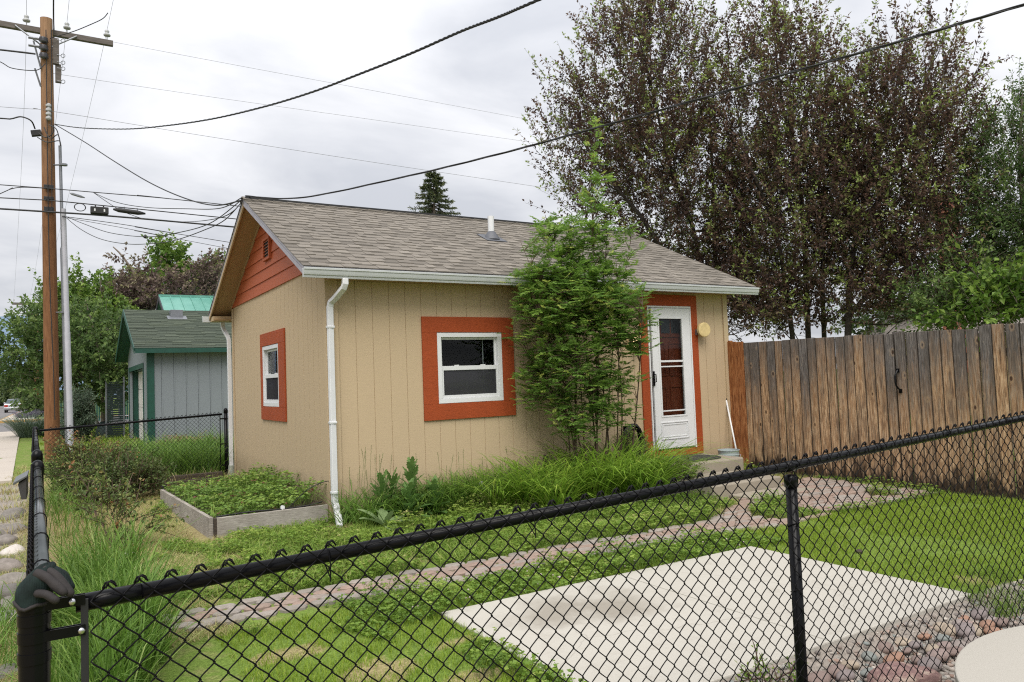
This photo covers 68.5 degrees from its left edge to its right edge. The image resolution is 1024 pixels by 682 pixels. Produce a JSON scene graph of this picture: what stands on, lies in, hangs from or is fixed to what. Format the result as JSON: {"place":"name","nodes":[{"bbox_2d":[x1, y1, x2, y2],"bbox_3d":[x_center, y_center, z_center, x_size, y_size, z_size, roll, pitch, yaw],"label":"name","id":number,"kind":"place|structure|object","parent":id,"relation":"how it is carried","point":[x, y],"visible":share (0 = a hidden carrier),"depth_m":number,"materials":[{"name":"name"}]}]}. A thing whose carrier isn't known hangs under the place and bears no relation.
{"place":"outdoors","nodes":[
{"label":"outdoors","id":0,"kind":"place"},
{"bbox_2d":[0,431,18,483],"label":"sidewalk","id":1,"kind":"structure","parent":0,"point":[9,441],"depth_m":19.79,"materials":[{"name":"concrete"}]},
{"bbox_2d":[0,464,46,534],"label":"tall grass","id":2,"kind":"structure","parent":0,"point":[7,492],"depth_m":11.20,"materials":[{"name":"plant"}]},
{"bbox_2d":[0,316,109,393],"bbox_3d":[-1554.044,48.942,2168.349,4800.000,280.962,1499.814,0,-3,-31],"label":"hills","id":3,"kind":"structure","parent":0,"point":[7,332],"depth_m":2022.10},
{"bbox_2d":[0,406,128,431],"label":"street","id":4,"kind":"structure","parent":0,"point":[2,414],"depth_m":53.73,"materials":[{"name":"asphalt"}]},
{"bbox_2d":[38,424,142,452],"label":"tall grass","id":5,"kind":"structure","parent":0,"point":[111,439],"depth_m":25.07,"materials":[{"name":"plant"}]},
{"bbox_2d":[23,424,233,490],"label":"tall grass","id":6,"kind":"structure","parent":0,"point":[207,453],"depth_m":12.67,"materials":[{"name":"plant"}]},
{"bbox_2d":[0,384,1023,681],"bbox_3d":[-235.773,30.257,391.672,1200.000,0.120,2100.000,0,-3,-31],"label":"ground","id":7,"kind":"structure","parent":0,"point":[200,664],"depth_m":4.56,"materials":[{"name":"plant"}]},
{"bbox_2d":[0,583,17,598],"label":"garden rock","id":8,"kind":"object","parent":7,"relation":"on","point":[12,587],"visible":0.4,"depth_m":5.69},
{"bbox_2d":[0,533,18,545],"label":"garden rock","id":9,"kind":"object","parent":7,"relation":"on","point":[6,539],"visible":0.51,"depth_m":7.79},
{"bbox_2d":[0,558,24,573],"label":"garden rock","id":10,"kind":"object","parent":7,"relation":"on","point":[11,563],"visible":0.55,"depth_m":6.57,"materials":[{"name":"stone"}]},
{"bbox_2d":[0,544,24,556],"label":"garden rock","id":11,"kind":"object","parent":7,"relation":"on","point":[9,550],"visible":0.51,"depth_m":7.25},
{"bbox_2d":[0,572,25,585],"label":"garden rock","id":12,"kind":"object","parent":7,"relation":"on","point":[11,577],"visible":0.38,"depth_m":6.08,"materials":[{"name":"stone"}]},
{"bbox_2d":[0,507,25,520],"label":"garden rock","id":13,"kind":"object","parent":7,"relation":"on","point":[6,513],"visible":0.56,"depth_m":9.54,"materials":[{"name":"stone"}]},
{"bbox_2d":[0,523,26,534],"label":"garden rock","id":14,"kind":"object","parent":7,"relation":"on","point":[3,529],"visible":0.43,"depth_m":8.44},
{"bbox_2d":[0,364,42,401],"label":"street tree","id":15,"kind":"object","parent":7,"relation":"on","point":[6,393],"visible":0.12,"depth_m":118.15,"materials":[{"name":"green plant"}]},
{"bbox_2d":[14,392,43,416],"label":"hedge","id":16,"kind":"object","parent":7,"relation":"on","point":[24,408],"visible":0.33,"depth_m":59.26,"materials":[{"name":"green plant"}]},
{"bbox_2d":[1,412,61,437],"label":"fescue tuft","id":17,"kind":"object","parent":7,"relation":"on","point":[22,429],"visible":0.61,"depth_m":28.60,"materials":[{"name":"plant"}]},
{"bbox_2d":[31,426,42,462],"bbox_3d":[-5.123,1.680,8.090,0.069,1.450,7.450,0,-3,-32],"label":"chain link fence","id":18,"kind":"object","parent":7,"relation":"on","point":[37,453],"visible":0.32,"depth_m":5.66,"materials":[{"name":"black metal"}]},
{"bbox_2d":[26,460,49,576],"bbox_3d":[-1.861,1.303,2.963,0.069,1.439,3.185,0,-3,-32],"label":"fence rail","id":19,"kind":"object","parent":7,"relation":"on","point":[37,547],"visible":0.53,"depth_m":2.54,"materials":[{"name":"black metal"}]},
{"bbox_2d":[13,470,28,499],"bbox_3d":[-2.914,0.854,4.463,0.068,0.138,0.370,0,-3,-31],"label":"fence box","id":20,"kind":"object","parent":19,"relation":"attached to","point":[22,479],"visible":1,"depth_m":4.33,"materials":[{"name":"grey plastic"}]},
{"bbox_2d":[0,569,80,681],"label":"tall grass","id":21,"kind":"structure","parent":7,"relation":"on","point":[3,622],"depth_m":4.48,"materials":[{"name":"plant"}]},
{"bbox_2d":[0,14,112,460],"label":"utility pole","id":22,"kind":"object","parent":7,"relation":"on","point":[48,47],"visible":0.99,"depth_m":17.57,"materials":[{"name":"brown wood"}]},
{"bbox_2d":[56,125,242,205],"bbox_3d":[-7.232,-3.525,14.040,0.061,3.795,9.893,1,-4,-44],"label":"power line","id":23,"kind":"object","parent":22,"relation":"attached to","point":[150,182],"visible":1,"depth_m":12.89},
{"bbox_2d":[54,0,540,129],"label":"service cable","id":24,"kind":"object","parent":22,"relation":"attached to","point":[445,38],"visible":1,"depth_m":6.43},
{"bbox_2d":[7,107,698,210],"bbox_3d":[-0.783,-5.003,23.487,41.156,0.840,0.009,0,-3,-31],"label":"power line","id":25,"kind":"object","parent":22,"relation":"attached to","point":[266,145],"visible":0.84,"depth_m":19.89,"materials":[{"name":"rubber"}]},
{"bbox_2d":[0,197,802,276],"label":"communication cable","id":26,"kind":"object","parent":22,"relation":"attached to","point":[122,207],"visible":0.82,"depth_m":18.03,"materials":[{"name":"rubber"}]},
{"bbox_2d":[0,184,815,267],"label":"communication cable","id":27,"kind":"object","parent":22,"relation":"attached to","point":[120,194],"visible":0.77,"depth_m":18.08,"materials":[{"name":"rubber"}]},
{"bbox_2d":[0,208,825,279],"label":"communication cable","id":28,"kind":"object","parent":22,"relation":"attached to","point":[114,216],"visible":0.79,"depth_m":17.96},
{"bbox_2d":[0,279,141,433],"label":"street tree","id":29,"kind":"object","parent":7,"relation":"on","point":[91,333],"visible":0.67,"depth_m":26.39,"materials":[{"name":"green plant"}]},
{"bbox_2d":[43,384,100,440],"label":"juniper bush","id":30,"kind":"object","parent":7,"relation":"on","point":[83,412],"visible":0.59,"depth_m":24.32,"materials":[{"name":"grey plant"}]},
{"bbox_2d":[9,465,137,538],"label":"tall grass","id":31,"kind":"structure","parent":7,"relation":"on","point":[53,502],"depth_m":8.82,"materials":[{"name":"plant"}]},
{"bbox_2d":[27,252,138,416],"bbox_3d":[-19.171,-0.009,33.946,5.676,8.330,4.424,-2,-3,0],"label":"poplar tree","id":32,"kind":"object","parent":7,"relation":"on","point":[87,288],"visible":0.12,"depth_m":33.74,"materials":[{"name":"green plant"}]},
{"bbox_2d":[41,430,138,501],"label":"rose bush","id":33,"kind":"object","parent":7,"relation":"on","point":[62,466],"visible":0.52,"depth_m":10.83,"materials":[{"name":"green plant"}]},
{"bbox_2d":[59,390,128,421],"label":"green fence","id":34,"kind":"object","parent":7,"relation":"on","point":[97,410],"visible":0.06,"depth_m":43.04,"materials":[{"name":"paint"}]},
{"bbox_2d":[47,443,176,505],"bbox_3d":[-5.522,1.910,10.484,1.148,0.951,1.957,-4,-3,25],"label":"rose bush","id":35,"kind":"object","parent":7,"relation":"on","point":[142,469],"visible":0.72,"depth_m":10.50,"materials":[{"name":"green plant"}]},
{"bbox_2d":[0,506,228,681],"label":"tall grass","id":36,"kind":"structure","parent":7,"relation":"on","point":[100,569],"depth_m":4.18,"materials":[{"name":"plant"}]},
{"bbox_2d":[105,377,124,437],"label":"slatted gate","id":37,"kind":"structure","parent":7,"relation":"on","point":[112,403],"depth_m":26.28,"materials":[{"name":"wood"}]},
{"bbox_2d":[55,460,188,548],"bbox_3d":[-3.835,1.630,7.398,1.162,0.953,1.010,0,-3,-31],"label":"rose bush","id":38,"kind":"object","parent":7,"relation":"on","point":[121,497],"visible":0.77,"depth_m":7.33,"materials":[{"name":"green plant"}]},
{"bbox_2d":[39,408,228,493],"bbox_3d":[-5.910,1.879,11.926,2.687,1.501,0.069,0,-3,-31],"label":"chain link fence","id":39,"kind":"object","parent":7,"relation":"on","point":[225,418],"visible":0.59,"depth_m":12.17,"materials":[{"name":"black metal"}]},
{"bbox_2d":[90,228,225,306],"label":"maple tree","id":40,"kind":"object","parent":7,"relation":"on","point":[178,253],"visible":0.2,"depth_m":43.23,"materials":[{"name":"green plant"}]},
{"bbox_2d":[95,241,227,309],"bbox_3d":[-16.664,-0.321,35.835,8.293,8.969,4.818,-2,-3,-1],"label":"crabapple tree","id":41,"kind":"object","parent":7,"relation":"on","point":[207,277],"visible":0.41,"depth_m":35.29,"materials":[{"name":"brown plant"}]},
{"bbox_2d":[110,471,223,493],"bbox_3d":[-5.401,2.258,11.675,1.750,0.280,0.290,0,-3,-31],"label":"timber edging","id":42,"kind":"object","parent":7,"relation":"on","point":[202,475],"visible":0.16,"depth_m":11.91,"materials":[{"name":"wood"}]},
{"bbox_2d":[115,309,233,444],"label":"shed","id":43,"kind":"structure","parent":7,"relation":"on","point":[176,360],"depth_m":20.66,"materials":[{"name":"wood"}]},
{"bbox_2d":[138,371,142,439],"bbox_3d":[-11.175,2.042,22.962,0.048,2.288,4.500,0,-3,-31],"label":"garage door","id":44,"kind":"structure","parent":43,"relation":"in","point":[140,375],"depth_m":24.29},
{"bbox_2d":[156,294,212,310],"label":"green roofed house","id":45,"kind":"structure","parent":7,"relation":"on","point":[187,302],"depth_m":33.01,"materials":[{"name":"metal"}]},
{"bbox_2d":[160,482,327,538],"bbox_3d":[-3.364,2.013,9.144,1.355,0.282,2.970,0,-3,-31],"label":"raised bed","id":46,"kind":"object","parent":7,"relation":"on","point":[207,525],"visible":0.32,"depth_m":8.01,"materials":[{"name":"wood"}]},
{"bbox_2d":[163,462,324,517],"bbox_3d":[-3.355,1.760,9.178,1.553,0.360,3.048,0,-3,-31],"label":"strawberry patch","id":47,"kind":"object","parent":46,"relation":"on","point":[222,492],"visible":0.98,"depth_m":8.74,"materials":[{"name":"green plant"}]},
{"bbox_2d":[363,469,400,512],"bbox_3d":[-1.365,1.691,8.185,0.512,0.618,0.527,0,-3,-31],"label":"prickly lettuce","id":48,"kind":"object","parent":7,"relation":"on","point":[381,481],"visible":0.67,"depth_m":8.15,"materials":[{"name":"green plant"}]},
{"bbox_2d":[357,508,412,530],"bbox_3d":[-1.296,1.859,7.713,0.600,0.292,0.551,0,-3,-31],"label":"mullein","id":49,"kind":"object","parent":7,"relation":"on","point":[384,515],"visible":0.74,"depth_m":7.79,"materials":[{"name":"green plant"}]},
{"bbox_2d":[385,467,404,510],"bbox_3d":[-1.305,1.706,8.339,0.508,0.600,0.518,-1,-3,-23],"label":"prickly lettuce","id":50,"kind":"object","parent":7,"relation":"on","point":[393,480],"visible":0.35,"depth_m":8.33,"materials":[{"name":"green plant"}]},
{"bbox_2d":[386,475,431,517],"bbox_3d":[-1.109,1.711,8.053,0.522,0.545,0.453,-2,-3,-8],"label":"prickly lettuce","id":51,"kind":"object","parent":7,"relation":"on","point":[407,488],"visible":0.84,"depth_m":8.02,"materials":[{"name":"green plant"}]},
{"bbox_2d":[392,456,433,513],"bbox_3d":[-1.064,1.629,8.284,0.526,0.728,0.513,-4,-3,27],"label":"prickly lettuce","id":52,"kind":"object","parent":7,"relation":"on","point":[411,472],"visible":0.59,"depth_m":8.27,"materials":[{"name":"green plant"}]},
{"bbox_2d":[413,475,449,517],"bbox_3d":[-0.910,1.745,8.323,0.488,0.491,0.508,-2,-3,3],"label":"prickly lettuce","id":53,"kind":"object","parent":7,"relation":"on","point":[432,486],"visible":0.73,"depth_m":8.27,"materials":[{"name":"green plant"}]},
{"bbox_2d":[349,445,517,513],"bbox_3d":[-0.793,1.548,8.652,2.224,0.848,0.452,0,-3,-31],"label":"grass stalk","id":54,"kind":"object","parent":7,"relation":"on","point":[402,475],"depth_m":8.25,"materials":[{"name":"plant"}]},
{"bbox_2d":[407,171,460,214],"bbox_3d":[-3.808,-2.661,39.315,6.451,12.985,6.253,-1,-3,-15],"label":"spruce tree","id":55,"kind":"object","parent":7,"relation":"on","point":[432,197],"visible":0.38,"depth_m":39.71,"materials":[{"name":"green plant"}]},
{"bbox_2d":[292,453,593,527],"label":"tall grass","id":56,"kind":"structure","parent":7,"relation":"on","point":[371,507],"depth_m":8.27,"materials":[{"name":"plant"}]},
{"bbox_2d":[0,473,923,681],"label":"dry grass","id":57,"kind":"structure","parent":7,"relation":"on","point":[141,509],"depth_m":7.56,"materials":[{"name":"plant"}]},
{"bbox_2d":[202,196,759,527],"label":"house","id":58,"kind":"structure","parent":7,"relation":"on","point":[356,330],"depth_m":9.54,"materials":[{"name":"wood"}]},
{"bbox_2d":[68,199,242,236],"bbox_3d":[-7.092,-2.357,13.906,0.122,1.692,9.653,1,-4,-43],"label":"power line","id":59,"kind":"object","parent":58,"relation":"attached to","point":[166,234],"visible":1,"depth_m":12.26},
{"bbox_2d":[260,328,286,421],"bbox_3d":[-3.186,0.480,10.415,0.281,1.224,1.327,0,-3,-31],"label":"window","id":60,"kind":"structure","parent":58,"relation":"in","point":[273,386],"depth_m":10.35,"materials":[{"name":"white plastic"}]},
{"bbox_2d":[421,316,515,420],"bbox_3d":[-0.549,0.327,9.273,1.266,1.237,0.156,0,-3,-31],"label":"window","id":61,"kind":"structure","parent":58,"relation":"in","point":[454,385],"depth_m":9.20,"materials":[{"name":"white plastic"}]},
{"bbox_2d":[245,3,1023,198],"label":"service cable","id":62,"kind":"object","parent":58,"relation":"attached to","point":[839,58],"visible":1,"depth_m":6.04,"materials":[{"name":"rubber"}]},
{"bbox_2d":[649,319,683,437],"bbox_3d":[2.273,0.537,11.003,0.790,2.015,0.055,0,-3,-31],"label":"entry door","id":63,"kind":"structure","parent":58,"relation":"in","point":[669,329],"depth_m":11.03,"materials":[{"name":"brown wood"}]},
{"bbox_2d":[649,308,695,448],"bbox_3d":[2.344,0.529,10.901,0.771,2.025,0.093,0,-3,-31],"label":"storm door","id":64,"kind":"structure","parent":58,"relation":"in","point":[667,426],"depth_m":10.91,"materials":[{"name":"white plastic"}]},
{"bbox_2d":[404,462,569,509],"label":"daylily","id":65,"kind":"object","parent":7,"relation":"on","point":[508,497],"visible":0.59,"depth_m":8.38,"materials":[{"name":"green plant"}]},
{"bbox_2d":[91,456,945,681],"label":"weeds","id":66,"kind":"object","parent":7,"relation":"on","point":[289,536],"visible":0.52,"depth_m":6.56,"materials":[{"name":"green plant"}]},
{"bbox_2d":[16,410,1023,681],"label":"chain link fence","id":67,"kind":"object","parent":7,"relation":"on","point":[38,634],"visible":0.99,"depth_m":2.44,"materials":[{"name":"black metal"}]},
{"bbox_2d":[12,561,74,611],"bbox_3d":[-1.007,0.525,1.618,0.137,0.095,0.078,-2,-3,6],"label":"work glove","id":68,"kind":"object","parent":67,"relation":"on","point":[38,585],"visible":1,"depth_m":1.59,"materials":[{"name":"fabric"}]},
{"bbox_2d":[442,453,615,508],"bbox_3d":[0.279,1.601,8.579,2.372,0.689,2.340,-2,-3,3],"label":"daylily","id":69,"kind":"object","parent":7,"relation":"on","point":[525,495],"visible":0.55,"depth_m":8.46,"materials":[{"name":"green plant"}]},
{"bbox_2d":[162,477,933,631],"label":"brick path","id":70,"kind":"structure","parent":7,"relation":"on","point":[237,614],"depth_m":6.21,"materials":[{"name":"brick"}]},
{"bbox_2d":[453,444,665,500],"bbox_3d":[0.484,1.577,8.873,2.718,0.748,2.586,0,-3,-31],"label":"daylily","id":71,"kind":"object","parent":7,"relation":"on","point":[522,470],"visible":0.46,"depth_m":8.68,"materials":[{"name":"green plant"}]},
{"bbox_2d":[484,462,642,506],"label":"daylily","id":72,"kind":"object","parent":7,"relation":"on","point":[560,499],"visible":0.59,"depth_m":8.30,"materials":[{"name":"green plant"}]},
{"bbox_2d":[496,115,661,486],"bbox_3d":[0.807,-0.423,9.269,1.862,4.892,1.554,0,-3,-31],"label":"mountain ash","id":73,"kind":"object","parent":7,"relation":"on","point":[574,315],"visible":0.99,"depth_m":9.15,"materials":[{"name":"green plant"}]},
{"bbox_2d":[491,431,710,500],"bbox_3d":[0.937,1.528,9.094,2.529,0.827,2.742,1,-4,-42],"label":"daylily","id":74,"kind":"object","parent":7,"relation":"on","point":[608,490],"visible":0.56,"depth_m":8.76,"materials":[{"name":"green plant"}]},
{"bbox_2d":[513,430,727,493],"bbox_3d":[1.308,1.497,9.066,2.878,0.859,3.091,0,-3,-31],"label":"daylily","id":75,"kind":"object","parent":7,"relation":"on","point":[622,488],"visible":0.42,"depth_m":8.89,"materials":[{"name":"green plant"}]},
{"bbox_2d":[605,422,659,466],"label":"bush","id":76,"kind":"object","parent":7,"relation":"on","point":[630,441],"visible":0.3,"depth_m":9.99,"materials":[{"name":"green plant"}]},
{"bbox_2d":[549,436,735,488],"bbox_3d":[1.575,1.554,9.400,2.976,0.774,2.386,-1,-3,-20],"label":"daylily","id":77,"kind":"object","parent":7,"relation":"on","point":[633,460],"visible":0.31,"depth_m":9.10,"materials":[{"name":"green plant"}]},
{"bbox_2d":[564,443,731,490],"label":"daylily","id":78,"kind":"object","parent":7,"relation":"on","point":[654,480],"visible":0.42,"depth_m":8.78,"materials":[{"name":"green plant"}]},
{"bbox_2d":[512,0,806,340],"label":"chokecherry tree","id":79,"kind":"object","parent":7,"relation":"on","point":[671,126],"visible":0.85,"depth_m":15.52,"materials":[{"name":"brown plant"}]},
{"bbox_2d":[594,439,742,482],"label":"daylily","id":80,"kind":"object","parent":7,"relation":"on","point":[646,466],"visible":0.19,"depth_m":9.47,"materials":[{"name":"green plant"}]},
{"bbox_2d":[660,453,708,479],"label":"bush","id":81,"kind":"object","parent":7,"relation":"on","point":[689,473],"visible":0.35,"depth_m":9.53,"materials":[{"name":"green plant"}]},
{"bbox_2d":[652,454,743,476],"bbox_3d":[2.518,1.850,10.452,1.200,0.420,0.826,0,-3,-31],"label":"porch step","id":82,"kind":"object","parent":7,"relation":"on","point":[733,463],"visible":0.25,"depth_m":10.18,"materials":[{"name":"concrete"}]},
{"bbox_2d":[662,454,720,462],"bbox_3d":[2.423,1.635,10.453,1.034,0.014,0.660,0,-3,-31],"label":"door mat","id":83,"kind":"object","parent":82,"relation":"on","point":[702,456],"depth_m":10.46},
{"bbox_2d":[718,448,740,456],"bbox_3d":[3.186,1.776,11.005,0.316,0.370,0.327,0,-3,-31],"label":"bucket","id":84,"kind":"object","parent":82,"relation":"on","point":[727,452],"visible":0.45,"depth_m":10.90,"materials":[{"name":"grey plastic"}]},
{"bbox_2d":[668,471,780,498],"bbox_3d":[2.646,1.880,9.513,1.200,0.295,0.897,0,-3,-31],"label":"porch step","id":85,"kind":"object","parent":7,"relation":"on","point":[742,484],"visible":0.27,"depth_m":9.14,"materials":[{"name":"concrete"}]},
{"bbox_2d":[733,640,795,681],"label":"bush","id":86,"kind":"object","parent":7,"relation":"on","point":[748,675],"visible":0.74,"depth_m":3.58,"materials":[{"name":"green plant"}]},
{"bbox_2d":[730,486,815,500],"bbox_3d":[3.152,1.909,9.049,1.060,0.192,0.405,0,-3,-31],"label":"porch step","id":87,"kind":"object","parent":7,"relation":"on","point":[750,493],"visible":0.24,"depth_m":8.99,"materials":[{"name":"concrete"}]},
{"bbox_2d":[674,0,933,342],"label":"chokecherry tree","id":88,"kind":"object","parent":7,"relation":"on","point":[801,152],"visible":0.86,"depth_m":14.54,"materials":[{"name":"brown plant"}]},
{"bbox_2d":[727,331,903,486],"bbox_3d":[4.095,0.943,10.409,0.162,2.068,2.800,0,-3,-31],"label":"wooden fence","id":89,"kind":"object","parent":7,"relation":"on","point":[767,423],"visible":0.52,"depth_m":10.20,"materials":[{"name":"red wood"}]},
{"bbox_2d":[894,329,989,496],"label":"wooden gate","id":90,"kind":"structure","parent":89,"relation":"attached to","point":[935,379],"depth_m":8.77,"materials":[{"name":"brown wood"}]},
{"bbox_2d":[836,669,854,681],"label":"river rock","id":91,"kind":"object","parent":7,"relation":"on","point":[843,678],"visible":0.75,"depth_m":3.79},
{"bbox_2d":[826,292,922,334],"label":"shrub","id":92,"kind":"object","parent":7,"relation":"on","point":[866,326],"visible":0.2,"depth_m":23.84,"materials":[{"name":"green plant"}]},
{"bbox_2d":[784,0,1023,335],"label":"chokecherry tree","id":93,"kind":"object","parent":7,"relation":"on","point":[931,123],"visible":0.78,"depth_m":13.84,"materials":[{"name":"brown plant"}]},
{"bbox_2d":[867,661,941,681],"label":"boulder","id":94,"kind":"object","parent":7,"relation":"on","point":[933,676],"visible":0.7,"depth_m":3.64,"materials":[{"name":"stone"}]},
{"bbox_2d":[926,648,950,661],"bbox_3d":[2.294,1.684,4.032,0.154,0.063,0.099,0,-3,-31],"label":"river rock","id":95,"kind":"object","parent":7,"relation":"on","point":[940,652],"visible":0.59,"depth_m":4.00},
{"bbox_2d":[858,195,1023,413],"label":"neighbour house","id":96,"kind":"structure","parent":7,"relation":"on","point":[890,327],"depth_m":22.96,"materials":[{"name":"grey"}]},
{"bbox_2d":[866,220,1023,338],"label":"shrub","id":97,"kind":"object","parent":7,"relation":"on","point":[916,296],"visible":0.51,"depth_m":12.83,"materials":[{"name":"green plant"}]},
{"bbox_2d":[905,238,1023,451],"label":"shrub","id":98,"kind":"object","parent":7,"relation":"on","point":[1012,284],"visible":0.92,"depth_m":12.10,"materials":[{"name":"green plant"}]},
{"bbox_2d":[912,57,1023,326],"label":"locust tree","id":99,"kind":"object","parent":7,"relation":"on","point":[1008,222],"visible":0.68,"depth_m":13.13,"materials":[{"name":"green plant"}]},
{"bbox_2d":[953,558,1023,619],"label":"tall grass","id":100,"kind":"structure","parent":7,"relation":"on","point":[1000,602],"depth_m":4.83,"materials":[{"name":"green plant"}]},
{"bbox_2d":[978,323,1023,499],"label":"wooden fence","id":101,"kind":"object","parent":7,"relation":"on","point":[996,354],"visible":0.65,"depth_m":8.19,"materials":[{"name":"brown wood"}]},
{"bbox_2d":[0,0,1023,370],"label":"sky","id":102,"kind":"structure","parent":0,"point":[487,67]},
{"bbox_2d":[441,546,971,681],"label":"patio pavement","id":103,"kind":"structure","parent":0,"point":[511,620],"depth_m":4.59,"materials":[{"name":"concrete"}]},
{"bbox_2d":[718,579,1023,681],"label":"gravel","id":104,"kind":"structure","parent":0,"point":[945,674],"depth_m":4.13,"materials":[{"name":"gravel"}]},
{"bbox_2d":[808,671,830,681],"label":"river rock","id":105,"kind":"object","parent":104,"relation":"on","point":[820,674],"visible":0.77,"depth_m":3.77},
{"bbox_2d":[917,656,942,671],"bbox_3d":[2.173,1.687,3.908,0.164,0.071,0.114,2,-5,-54],"label":"river rock","id":106,"kind":"object","parent":104,"relation":"on","point":[930,662],"visible":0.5,"depth_m":3.88,"materials":[{"name":"stone"}]},
{"bbox_2d":[955,622,975,637],"bbox_3d":[2.656,1.693,4.387,0.183,0.084,0.127,2,-5,-53],"label":"river rock","id":107,"kind":"object","parent":104,"relation":"on","point":[963,625],"visible":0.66,"depth_m":4.34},
{"bbox_2d":[970,605,990,620],"bbox_3d":[2.918,1.697,4.686,0.217,0.080,0.102,1,-4,-44],"label":"river rock","id":108,"kind":"object","parent":104,"relation":"on","point":[978,616],"visible":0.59,"depth_m":4.63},
{"bbox_2d":[954,625,1023,681],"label":"walkway pavement","id":109,"kind":"structure","parent":0,"point":[996,656],"depth_m":3.19,"materials":[{"name":"concrete"}]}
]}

